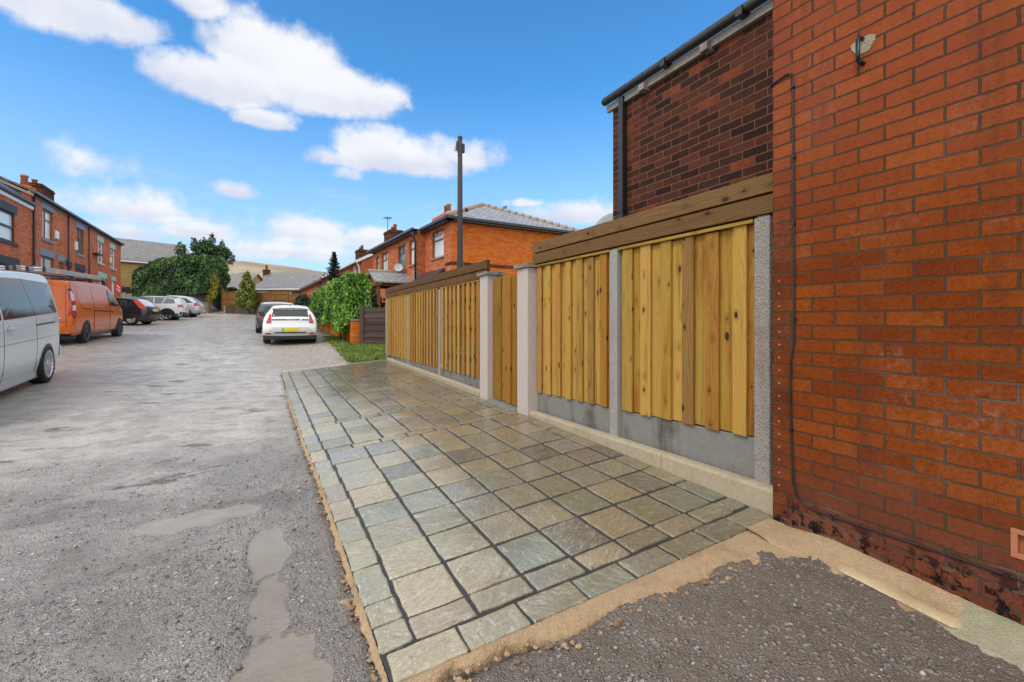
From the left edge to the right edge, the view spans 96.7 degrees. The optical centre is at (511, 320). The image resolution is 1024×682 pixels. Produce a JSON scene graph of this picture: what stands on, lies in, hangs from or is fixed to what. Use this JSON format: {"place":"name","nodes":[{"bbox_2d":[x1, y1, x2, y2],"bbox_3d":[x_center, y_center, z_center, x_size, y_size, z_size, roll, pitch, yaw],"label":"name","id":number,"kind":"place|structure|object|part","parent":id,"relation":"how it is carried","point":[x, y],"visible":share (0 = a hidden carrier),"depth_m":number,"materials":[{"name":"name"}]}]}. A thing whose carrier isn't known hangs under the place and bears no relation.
{"place":"outdoors","nodes":[
{"label":"outdoors","id":0,"kind":"place"},
{"bbox_2d":[211,305,223,312],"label":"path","id":1,"kind":"structure","parent":0,"point":[214,309],"depth_m":44.33,"materials":[{"name":"concrete"}]},
{"bbox_2d":[222,260,320,276],"bbox_3d":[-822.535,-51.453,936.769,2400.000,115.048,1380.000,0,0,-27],"label":"hill","id":2,"kind":"structure","parent":0,"point":[237,266],"depth_m":756.29,"materials":[{"name":"beige plant"}]},
{"bbox_2d":[322,335,387,361],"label":"verge grass","id":3,"kind":"structure","parent":0,"point":[354,352],"depth_m":14.37,"materials":[{"name":"green plant"}]},
{"bbox_2d":[0,0,746,271],"label":"sky","id":4,"kind":"structure","parent":0,"point":[287,132],"materials":[{"name":"blue"}]},
{"bbox_2d":[0,309,1023,681],"bbox_3d":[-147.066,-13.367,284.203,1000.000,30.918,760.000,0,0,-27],"label":"ground","id":5,"kind":"structure","parent":0,"point":[208,391],"depth_m":2.40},
{"bbox_2d":[0,182,36,265],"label":"terrace house","id":6,"kind":"structure","parent":5,"relation":"on","point":[16,208],"depth_m":20.03,"materials":[{"name":"red brick"}]},
{"bbox_2d":[0,199,17,246],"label":"window","id":7,"kind":"structure","parent":6,"relation":"in","point":[6,215],"depth_m":19.54,"materials":[{"name":"glass"}]},
{"bbox_2d":[0,254,19,265],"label":"window","id":8,"kind":"structure","parent":6,"relation":"in","point":[4,260],"depth_m":19.46,"materials":[{"name":"black paint"}]},
{"bbox_2d":[0,270,60,391],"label":"camper van","id":9,"kind":"object","parent":5,"relation":"on","point":[30,349],"visible":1,"depth_m":7.72,"materials":[{"name":"silver metal"}]},
{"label":"side window","id":10,"kind":"part","parent":9,"relation":"part of","materials":[{"name":"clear glass"}]},
{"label":"side window","id":11,"kind":"part","parent":9,"relation":"part of","materials":[{"name":"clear glass"}]},
{"bbox_2d":[0,176,71,279],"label":"terrace house","id":12,"kind":"structure","parent":5,"relation":"on","point":[48,232],"depth_m":23.19,"materials":[{"name":"brick"}]},
{"bbox_2d":[40,247,54,277],"bbox_3d":[-23.757,-2.614,23.205,0.138,1.966,1.991,0,0,-30],"label":"window","id":13,"kind":"structure","parent":12,"relation":"in","point":[45,261],"depth_m":23.27,"materials":[{"name":"grey paint"}]},
{"bbox_2d":[41,201,54,244],"bbox_3d":[-23.764,-4.972,23.265,0.180,1.987,1.669,0,0,-30],"label":"window","id":14,"kind":"structure","parent":12,"relation":"in","point":[47,212],"depth_m":23.38,"materials":[{"name":"white glass"}]},
{"bbox_2d":[58,254,64,277],"bbox_3d":[-24.737,-1.624,24.897,0.160,3.906,1.074,0,0,-30],"label":"door","id":15,"kind":"structure","parent":12,"relation":"in","point":[60,257],"depth_m":24.92,"materials":[{"name":"grey paint"}]},
{"bbox_2d":[20,174,124,296],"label":"terrace house","id":16,"kind":"structure","parent":5,"relation":"on","point":[104,255],"depth_m":32.01,"materials":[{"name":"red brick"}]},
{"bbox_2d":[97,235,104,265],"bbox_3d":[-28.441,-4.793,31.412,0.180,1.925,1.522,0,0,-30],"label":"window","id":17,"kind":"structure","parent":16,"relation":"in","point":[101,240],"depth_m":31.58,"materials":[{"name":"white plastic"}]},
{"bbox_2d":[98,271,106,284],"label":"window","id":18,"kind":"structure","parent":16,"relation":"in","point":[104,276],"depth_m":32.00,"materials":[{"name":"green plastic"}]},
{"bbox_2d":[110,243,115,270],"bbox_3d":[-30.052,-4.753,34.219,0.180,1.943,1.567,0,0,-30],"label":"window","id":19,"kind":"structure","parent":16,"relation":"in","point":[112,246],"depth_m":34.34,"materials":[{"name":"white plastic"}]},
{"bbox_2d":[111,276,115,294],"bbox_3d":[-30.192,-1.743,34.385,0.160,3.133,1.252,0,0,-30],"label":"door","id":20,"kind":"structure","parent":16,"relation":"in","point":[113,278],"depth_m":34.47,"materials":[{"name":"white plastic"}]},
{"bbox_2d":[65,213,91,281],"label":"terrace house","id":21,"kind":"structure","parent":5,"relation":"on","point":[77,244],"depth_m":27.11,"materials":[{"name":"red brick"}]},
{"bbox_2d":[65,260,71,279],"bbox_3d":[-25.316,-1.636,25.907,0.160,3.507,1.102,0,0,-30],"label":"door","id":22,"kind":"structure","parent":21,"relation":"in","point":[66,261],"depth_m":25.77,"materials":[{"name":"black paint"}]},
{"bbox_2d":[75,263,85,281],"bbox_3d":[-26.322,-2.460,27.674,0.138,1.900,2.012,0,0,-30],"label":"window","id":23,"kind":"structure","parent":21,"relation":"in","point":[79,268],"depth_m":27.71,"materials":[{"name":"black paint"}]},
{"bbox_2d":[76,221,85,257],"bbox_3d":[-26.326,-4.889,27.716,0.180,2.036,1.641,0,0,-30],"label":"window","id":24,"kind":"structure","parent":21,"relation":"in","point":[80,227],"depth_m":27.89,"materials":[{"name":"grey glass"}]},
{"bbox_2d":[42,275,126,342],"bbox_3d":[-15.431,-0.377,15.809,2.480,2.120,5.545,0,2,-27],"label":"panel van","id":25,"kind":"object","parent":5,"relation":"on","point":[86,311],"visible":0.63,"depth_m":14.77,"materials":[{"name":"orange paint"}]},
{"bbox_2d":[0,265,69,277],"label":"ladder","id":26,"kind":"object","parent":25,"relation":"on","point":[6,268],"visible":0.31,"depth_m":12.97,"materials":[{"name":"metal"}]},
{"bbox_2d":[12,264,57,275],"bbox_3d":[-14.659,-1.533,14.632,0.392,0.150,4.330,0,2,-27],"label":"ladder","id":27,"kind":"object","parent":25,"relation":"on","point":[18,267],"visible":0.23,"depth_m":12.82,"materials":[{"name":"metal"}]},
{"bbox_2d":[25,266,101,279],"bbox_3d":[-14.250,-1.488,14.645,0.392,0.150,4.580,0,2,-27],"label":"ladder","id":28,"kind":"object","parent":25,"relation":"on","point":[51,271],"visible":0.98,"depth_m":13.82,"materials":[{"name":"metal"}]},
{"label":"side window","id":29,"kind":"part","parent":25,"relation":"part of","materials":[{"name":"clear glass"}]},
{"bbox_2d":[117,282,120,292],"bbox_3d":[-30.828,-1.382,34.993,0.106,3.312,1.240,0,0,33],"label":"estate agent sign","id":30,"kind":"object","parent":5,"relation":"on","point":[118,287],"visible":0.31,"depth_m":35.36,"materials":[{"name":"white paint"}]},
{"bbox_2d":[115,297,161,324],"bbox_3d":[-21.704,-0.516,24.799,4.007,1.482,1.677,1,0,-13],"label":"hatchback","id":31,"kind":"object","parent":5,"relation":"on","point":[137,310],"visible":0.54,"depth_m":24.43,"materials":[{"name":"black paint"}]},
{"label":"rear window","id":32,"kind":"part","parent":31,"relation":"part of","materials":[{"name":"grey glass"}]},
{"bbox_2d":[115,238,190,293],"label":"yellow brick house","id":33,"kind":"structure","parent":5,"relation":"on","point":[135,254],"depth_m":50.68,"materials":[{"name":"grey tile"}]},
{"bbox_2d":[136,296,188,319],"bbox_3d":[-23.730,-0.819,29.616,4.355,1.583,1.830,1,0,-22],"label":"estate car","id":34,"kind":"object","parent":5,"relation":"on","point":[171,307],"visible":0.49,"depth_m":29.39,"materials":[{"name":"white paint"}]},
{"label":"side window","id":35,"kind":"part","parent":34,"relation":"part of","materials":[{"name":"grey glass"}]},
{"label":"side window","id":36,"kind":"part","parent":34,"relation":"part of","materials":[{"name":"grey glass"}]},
{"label":"side window","id":37,"kind":"part","parent":34,"relation":"part of","materials":[{"name":"grey glass"}]},
{"bbox_2d":[121,292,209,301],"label":"concrete panel fence","id":38,"kind":"object","parent":5,"relation":"on","point":[201,298],"visible":0.09,"depth_m":43.84,"materials":[{"name":"grey concrete"}]},
{"bbox_2d":[130,253,229,296],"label":"clipped conifer hedge","id":39,"kind":"object","parent":5,"relation":"on","point":[180,275],"visible":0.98,"depth_m":43.35,"materials":[{"name":"green plant"}]},
{"bbox_2d":[169,295,205,316],"bbox_3d":[-25.482,-1.055,33.913,4.289,1.610,1.800,1,0,-19],"label":"people carrier","id":40,"kind":"object","parent":5,"relation":"on","point":[196,307],"visible":0.33,"depth_m":33.75,"materials":[{"name":"silver metal"}]},
{"bbox_2d":[173,232,234,284],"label":"conifer","id":41,"kind":"object","parent":5,"relation":"on","point":[206,246],"visible":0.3,"depth_m":50.99,"materials":[{"name":"green plant"}]},
{"bbox_2d":[202,302,211,312],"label":"block wall","id":42,"kind":"structure","parent":5,"relation":"on","point":[207,306],"depth_m":42.04,"materials":[{"name":"concrete"}]},
{"bbox_2d":[205,274,219,301],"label":"variegated shrub","id":43,"kind":"object","parent":5,"relation":"on","point":[211,295],"visible":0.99,"depth_m":42.62,"materials":[{"name":"yellow plant"}]},
{"bbox_2d":[211,295,220,310],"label":"dark fence","id":44,"kind":"object","parent":5,"relation":"on","point":[216,303],"visible":0.26,"depth_m":45.75,"materials":[{"name":"brown wood"}]},
{"bbox_2d":[227,287,236,291],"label":"rounded bush","id":45,"kind":"object","parent":5,"relation":"on","point":[229,289],"visible":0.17,"depth_m":45.69,"materials":[{"name":"green plant"}]},
{"bbox_2d":[225,305,258,313],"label":"sleeper wall","id":46,"kind":"structure","parent":5,"relation":"on","point":[232,309],"depth_m":42.27,"materials":[{"name":"brown wood"}]},
{"bbox_2d":[224,273,262,308],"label":"brick house","id":47,"kind":"structure","parent":5,"relation":"on","point":[236,279],"depth_m":68.97,"materials":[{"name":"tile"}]},
{"bbox_2d":[235,270,258,309],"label":"golden conifer","id":48,"kind":"object","parent":5,"relation":"on","point":[246,294],"visible":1,"depth_m":40.97,"materials":[{"name":"green plant"}]},
{"bbox_2d":[221,290,311,311],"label":"board fence","id":49,"kind":"object","parent":5,"relation":"on","point":[228,298],"visible":0.49,"depth_m":41.87,"materials":[{"name":"brown wood"}]},
{"bbox_2d":[250,302,293,332],"bbox_3d":[-11.753,-0.187,22.715,2.300,1.445,4.331,0,2,-29],"label":"hatchback","id":50,"kind":"object","parent":5,"relation":"on","point":[265,307],"visible":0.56,"depth_m":20.90,"materials":[{"name":"grey paint"}]},
{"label":"rear window","id":51,"kind":"part","parent":50,"relation":"part of","materials":[{"name":"black glass"}]},
{"bbox_2d":[255,277,319,293],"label":"bungalow","id":52,"kind":"object","parent":5,"relation":"on","point":[277,285],"visible":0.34,"depth_m":57.65,"materials":[{"name":"beige brick"}]},
{"bbox_2d":[257,290,267,292],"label":"window","id":53,"kind":"structure","parent":52,"relation":"in","point":[259,291],"depth_m":57.05,"materials":[{"name":"glass"}]},
{"bbox_2d":[290,290,298,293],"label":"window","id":54,"kind":"structure","parent":52,"relation":"in","point":[291,291],"depth_m":56.83,"materials":[{"name":"glass"}]},
{"bbox_2d":[259,304,319,342],"bbox_3d":[-8.632,0.066,17.702,2.200,1.395,4.092,0,2,-26],"label":"electric hatchback","id":55,"kind":"object","parent":5,"relation":"on","point":[281,322],"visible":1,"depth_m":16.04,"materials":[{"name":"white paint"}]},
{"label":"rear window","id":56,"kind":"part","parent":55,"relation":"part of","materials":[{"name":"black glass"}]},
{"bbox_2d":[261,265,327,279],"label":"bungalow","id":57,"kind":"object","parent":5,"relation":"on","point":[266,273],"visible":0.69,"depth_m":83.25,"materials":[{"name":"beige brick"}]},
{"bbox_2d":[293,294,311,307],"bbox_3d":[-16.510,-0.973,36.000,1.600,2.303,1.476,0,0,-27],"label":"shrub","id":58,"kind":"object","parent":5,"relation":"on","point":[303,300],"visible":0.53,"depth_m":35.70,"materials":[{"name":"green plant"}]},
{"bbox_2d":[319,252,342,286],"bbox_3d":[-11.391,-2.004,29.068,2.084,4.756,1.904,0,0,-27],"label":"spruce","id":59,"kind":"object","parent":5,"relation":"on","point":[333,269],"visible":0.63,"depth_m":28.88,"materials":[{"name":"green plant"}]},
{"bbox_2d":[295,245,367,294],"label":"brick house","id":60,"kind":"structure","parent":5,"relation":"on","point":[314,285],"depth_m":43.62,"materials":[{"name":"red brick"}]},
{"bbox_2d":[317,318,359,343],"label":"garden wall","id":61,"kind":"structure","parent":5,"relation":"on","point":[352,336],"depth_m":16.06,"materials":[{"name":"orange brick"}]},
{"bbox_2d":[332,307,352,340],"bbox_3d":[-6.434,0.268,17.251,0.665,1.532,2.181,0,0,-27],"label":"laurel overhang","id":62,"kind":"object","parent":61,"relation":"attached to","point":[340,329],"visible":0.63,"depth_m":16.57,"materials":[{"name":"green plant"}]},
{"bbox_2d":[309,271,371,325],"bbox_3d":[-8.861,-0.547,22.419,1.214,2.682,14.164,0,0,-28],"label":"laurel hedge","id":63,"kind":"object","parent":5,"relation":"on","point":[347,292],"visible":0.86,"depth_m":16.97,"materials":[{"name":"green plant"}]},
{"bbox_2d":[322,217,403,287],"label":"brick house","id":64,"kind":"structure","parent":5,"relation":"on","point":[363,264],"depth_m":31.10,"materials":[{"name":"red brick"}]},
{"bbox_2d":[360,306,385,343],"bbox_3d":[-4.338,0.294,15.976,1.970,1.560,0.140,0,0,0],"label":"brown fence panel","id":65,"kind":"object","parent":5,"relation":"on","point":[372,324],"visible":0.46,"depth_m":15.94,"materials":[{"name":"brown wood"}]},
{"bbox_2d":[362,287,385,306],"bbox_3d":[-6.257,-0.213,19.985,1.351,2.583,1.258,0,0,6],"label":"shrub","id":66,"kind":"object","parent":5,"relation":"on","point":[373,296],"visible":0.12,"depth_m":19.91,"materials":[{"name":"green plant"}]},
{"bbox_2d":[367,269,412,306],"bbox_3d":[-5.711,-0.662,20.915,1.770,3.272,2.240,0,0,-31],"label":"porch","id":67,"kind":"object","parent":5,"relation":"on","point":[382,279],"visible":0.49,"depth_m":20.32,"materials":[{"name":"stone"}]},
{"bbox_2d":[386,358,479,396],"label":"kerb","id":68,"kind":"structure","parent":5,"relation":"on","point":[461,386],"depth_m":8.33,"materials":[{"name":"concrete"}]},
{"bbox_2d":[386,259,489,388],"bbox_3d":[-1.917,0.194,9.751,0.122,2.160,6.982,0,0,-27],"label":"fence","id":69,"kind":"object","parent":5,"relation":"on","point":[429,328],"visible":0.88,"depth_m":8.56,"materials":[{"name":"wood"}]},
{"bbox_2d":[454,136,464,267],"bbox_3d":[-1.916,-2.695,16.484,0.408,7.939,0.250,0,0,-27],"label":"telegraph pole","id":70,"kind":"object","parent":5,"relation":"on","point":[460,151],"visible":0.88,"depth_m":16.42,"materials":[{"name":"wood"}]},
{"bbox_2d":[366,202,580,341],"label":"semi detached house","id":71,"kind":"structure","parent":5,"relation":"on","point":[501,239],"depth_m":19.43,"materials":[{"name":"orange brick"}]},
{"bbox_2d":[383,252,387,269],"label":"window","id":72,"kind":"structure","parent":71,"relation":"in","point":[385,256],"depth_m":24.71,"materials":[{"name":"glass"}]},
{"bbox_2d":[399,245,405,268],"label":"window","id":73,"kind":"structure","parent":71,"relation":"in","point":[402,248],"depth_m":22.21,"materials":[{"name":"glass"}]},
{"bbox_2d":[407,240,413,266],"bbox_3d":[-4.556,-3.056,20.775,0.180,1.200,0.872,0,0,-31],"label":"window","id":74,"kind":"structure","parent":71,"relation":"in","point":[411,242],"depth_m":20.96,"materials":[{"name":"glass"}]},
{"bbox_2d":[430,228,444,260],"bbox_3d":[-3.078,-3.156,19.023,0.180,1.200,1.462,0,0,-31],"label":"window","id":75,"kind":"structure","parent":71,"relation":"in","point":[438,242],"depth_m":19.13,"materials":[{"name":"glass"}]},
{"bbox_2d":[0,437,956,681],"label":"loose stones","id":76,"kind":"object","parent":5,"relation":"on","point":[922,672],"visible":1,"depth_m":2.26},
{"bbox_2d":[476,271,504,399],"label":"gate pillar","id":77,"kind":"structure","parent":5,"relation":"on","point":[486,333],"depth_m":6.46,"materials":[{"name":"concrete"}]},
{"bbox_2d":[485,399,516,411],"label":"gate sill","id":78,"kind":"structure","parent":5,"relation":"on","point":[504,405],"depth_m":6.01,"materials":[{"name":"concrete"}]},
{"bbox_2d":[493,275,516,405],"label":"gate","id":79,"kind":"structure","parent":78,"relation":"on","point":[505,338],"depth_m":6.04,"materials":[{"name":"brown wood"}]},
{"bbox_2d":[513,263,538,415],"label":"gate pillar","id":80,"kind":"structure","parent":5,"relation":"on","point":[527,397],"depth_m":5.43,"materials":[{"name":"concrete"}]},
{"bbox_2d":[285,390,799,681],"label":"mortar edging","id":81,"kind":"object","parent":5,"relation":"on","point":[579,618],"visible":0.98,"depth_m":2.11,"materials":[{"name":"beige concrete"}]},
{"bbox_2d":[288,411,817,681],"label":"mortar rubble","id":82,"kind":"object","parent":5,"relation":"on","point":[457,674],"visible":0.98,"depth_m":2.07,"materials":[{"name":"beige concrete"}]},
{"bbox_2d":[530,410,772,515],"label":"kerb","id":83,"kind":"structure","parent":5,"relation":"on","point":[752,493],"depth_m":3.34,"materials":[{"name":"concrete"}]},
{"bbox_2d":[533,172,772,484],"bbox_3d":[0.992,0.180,4.130,0.122,2.188,3.025,0,0,-27],"label":"fence","id":84,"kind":"object","parent":5,"relation":"on","point":[655,327],"visible":0.84,"depth_m":3.58,"materials":[{"name":"wood"}]},
{"bbox_2d":[601,0,772,430],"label":"brick outhouse","id":85,"kind":"structure","parent":5,"relation":"on","point":[693,116],"depth_m":4.29,"materials":[{"name":"brick"}]},
{"bbox_2d":[746,518,1023,672],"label":"mortar fillet","id":86,"kind":"object","parent":5,"relation":"on","point":[989,632],"visible":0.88,"depth_m":2.04,"materials":[{"name":"concrete"}]},
{"bbox_2d":[838,564,963,627],"bbox_3d":[1.738,1.230,2.070,0.110,0.044,0.480,0,0,-27],"label":"mortar patch","id":87,"kind":"object","parent":86,"relation":"on","point":[929,610],"visible":0.93,"depth_m":2.02,"materials":[{"name":"beige concrete"}]},
{"bbox_2d":[773,0,1023,625],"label":"brick building","id":88,"kind":"structure","parent":5,"relation":"on","point":[907,386],"depth_m":2.13,"materials":[{"name":"brick"}]},
{"bbox_2d":[850,34,875,65],"bbox_3d":[1.766,-1.351,2.286,0.089,0.144,0.087,0,0,20],"label":"overflow pipe","id":89,"kind":"object","parent":88,"relation":"attached to","point":[860,45],"visible":1,"depth_m":2.27,"materials":[{"name":"black plastic"}]},
{"bbox_2d":[770,72,1023,581],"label":"cable","id":90,"kind":"object","parent":88,"relation":"attached to","point":[790,429],"visible":0.97,"depth_m":2.58,"materials":[{"name":"black plastic"}]},
{"bbox_2d":[281,361,772,681],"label":"paving","id":91,"kind":"structure","parent":0,"point":[402,546],"depth_m":3.01,"materials":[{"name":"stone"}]},
{"bbox_2d":[595,213,612,224],"bbox_3d":[1.522,-1.240,6.882,0.527,0.829,0.394,0,0,-8],"label":"satellite dish","id":92,"kind":"object","parent":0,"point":[607,217],"visible":0.05,"depth_m":7.03,"materials":[{"name":"white plastic"}]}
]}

